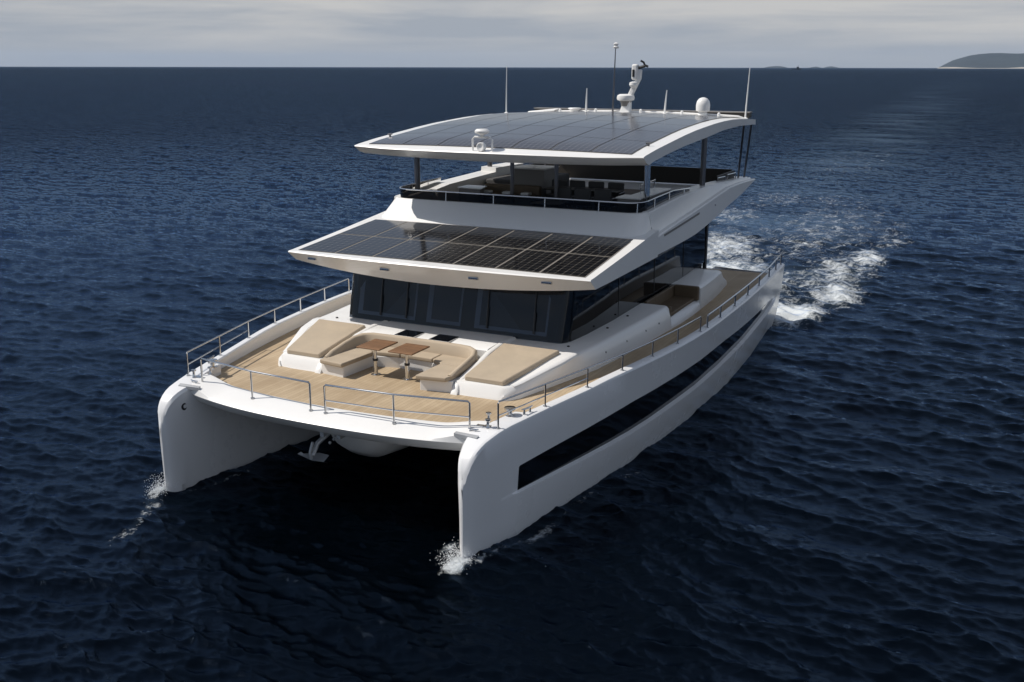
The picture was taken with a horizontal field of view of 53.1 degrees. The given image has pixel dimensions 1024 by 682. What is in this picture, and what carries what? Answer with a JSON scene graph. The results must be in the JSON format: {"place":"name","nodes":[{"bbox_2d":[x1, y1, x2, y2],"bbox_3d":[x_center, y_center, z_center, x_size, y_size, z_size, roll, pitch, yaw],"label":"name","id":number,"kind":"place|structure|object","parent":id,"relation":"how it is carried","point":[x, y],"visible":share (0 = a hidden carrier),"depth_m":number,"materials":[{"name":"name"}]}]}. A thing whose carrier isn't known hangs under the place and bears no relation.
{"place":"outdoors","nodes":[
{"label":"outdoors","id":0,"kind":"place"},
{"bbox_2d":[0,67,1023,681],"bbox_3d":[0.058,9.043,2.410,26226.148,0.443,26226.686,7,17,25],"label":"sea water","id":1,"kind":"structure","parent":0,"point":[824,483],"depth_m":27.47,"materials":[{"name":"blue liquid"}]},
{"bbox_2d":[144,472,176,498],"bbox_3d":[-7.955,3.181,23.220,0.736,0.521,0.831,-4,15,-13],"label":"bow spray","id":2,"kind":"object","parent":1,"relation":"on","point":[162,487],"visible":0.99,"depth_m":23.17,"materials":[{"name":"white liquid"}]},
{"bbox_2d":[436,543,480,573],"bbox_3d":[-1.068,4.122,19.951,0.891,0.414,1.295,7,17,25],"label":"bow spray","id":3,"kind":"object","parent":1,"relation":"on","point":[449,557],"visible":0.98,"depth_m":19.87,"materials":[{"name":"white liquid"}]},
{"bbox_2d":[158,42,784,558],"bbox_3d":[0.661,-3.257,30.409,11.564,11.101,22.942,7,17,25],"label":"catamaran","id":4,"kind":"object","parent":1,"relation":"on","point":[536,356],"visible":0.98,"depth_m":25.79,"materials":[{"name":"white paint"}]},
{"bbox_2d":[545,179,566,197],"bbox_3d":[1.371,-4.524,31.602,0.584,0.860,0.560,7,17,25],"label":"patio chair","id":5,"kind":"object","parent":4,"relation":"on","point":[563,183],"visible":0.37,"depth_m":31.61,"materials":[{"name":"grey metal"}]},
{"bbox_2d":[558,187,573,198],"bbox_3d":[1.585,-4.109,30.056,0.584,0.860,0.560,7,17,25],"label":"patio chair","id":6,"kind":"object","parent":4,"relation":"on","point":[564,192],"visible":0.28,"depth_m":29.71,"materials":[{"name":"grey metal"}]},
{"bbox_2d":[570,180,584,198],"bbox_3d":[1.909,-4.454,31.345,0.584,0.860,0.560,7,17,25],"label":"patio chair","id":7,"kind":"object","parent":4,"relation":"on","point":[575,183],"visible":0.16,"depth_m":31.42,"materials":[{"name":"grey metal"}]},
{"bbox_2d":[573,188,592,199],"bbox_3d":[2.141,-4.037,29.791,0.584,0.860,0.560,7,17,25],"label":"patio chair","id":8,"kind":"object","parent":4,"relation":"on","point":[583,193],"visible":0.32,"depth_m":29.47,"materials":[{"name":"grey metal"}]},
{"bbox_2d":[588,181,603,199],"bbox_3d":[2.465,-4.382,31.080,0.584,0.860,0.560,7,17,25],"label":"patio chair","id":9,"kind":"object","parent":4,"relation":"on","point":[594,184],"visible":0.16,"depth_m":31.15,"materials":[{"name":"grey metal"}]},
{"bbox_2d":[593,189,617,201],"bbox_3d":[2.697,-3.966,29.526,0.584,0.860,0.560,7,17,25],"label":"patio chair","id":10,"kind":"object","parent":4,"relation":"on","point":[602,194],"visible":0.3,"depth_m":29.21,"materials":[{"name":"grey metal"}]},
{"bbox_2d":[608,182,624,201],"bbox_3d":[3.039,-4.308,30.807,0.584,0.860,0.560,7,17,25],"label":"patio chair","id":11,"kind":"object","parent":4,"relation":"on","point":[616,186],"visible":0.27,"depth_m":30.87,"materials":[{"name":"grey metal"}]},
{"bbox_2d":[571,226,705,340],"bbox_3d":[4.030,-2.059,29.850,0.260,1.715,11.083,8,17,26],"label":"side window","id":12,"kind":"structure","parent":4,"relation":"in","point":[593,309],"depth_m":28.55,"materials":[{"name":"black glass"}]},
{"bbox_2d":[0,0,1023,67],"label":"sky","id":13,"kind":"structure","parent":0,"point":[33,33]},
{"bbox_2d":[521,192,531,195],"bbox_3d":[0.430,-4.460,31.049,0.280,0.088,0.280,7,17,25],"label":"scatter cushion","id":14,"kind":"object","parent":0,"point":[526,193],"visible":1,"depth_m":30.95,"materials":[{"name":"grey fabric"}]},
{"bbox_2d":[765,66,786,67],"bbox_3d":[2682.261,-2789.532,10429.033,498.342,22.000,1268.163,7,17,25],"label":"distant island","id":15,"kind":"structure","parent":0,"point":[775,67],"depth_m":10083.62,"materials":[{"name":"grey"}]},
{"bbox_2d":[939,53,1023,67],"bbox_3d":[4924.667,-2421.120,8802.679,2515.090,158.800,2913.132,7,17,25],"label":"headland hill","id":16,"kind":"structure","parent":0,"point":[999,60],"depth_m":8463.80,"materials":[{"name":"grey"}]},
{"bbox_2d":[940,67,1023,68],"bbox_3d":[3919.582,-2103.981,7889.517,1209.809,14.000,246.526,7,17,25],"label":"shore cliffs","id":17,"kind":"structure","parent":0,"point":[985,68],"depth_m":7908.54,"materials":[{"name":"grey"}]}
]}

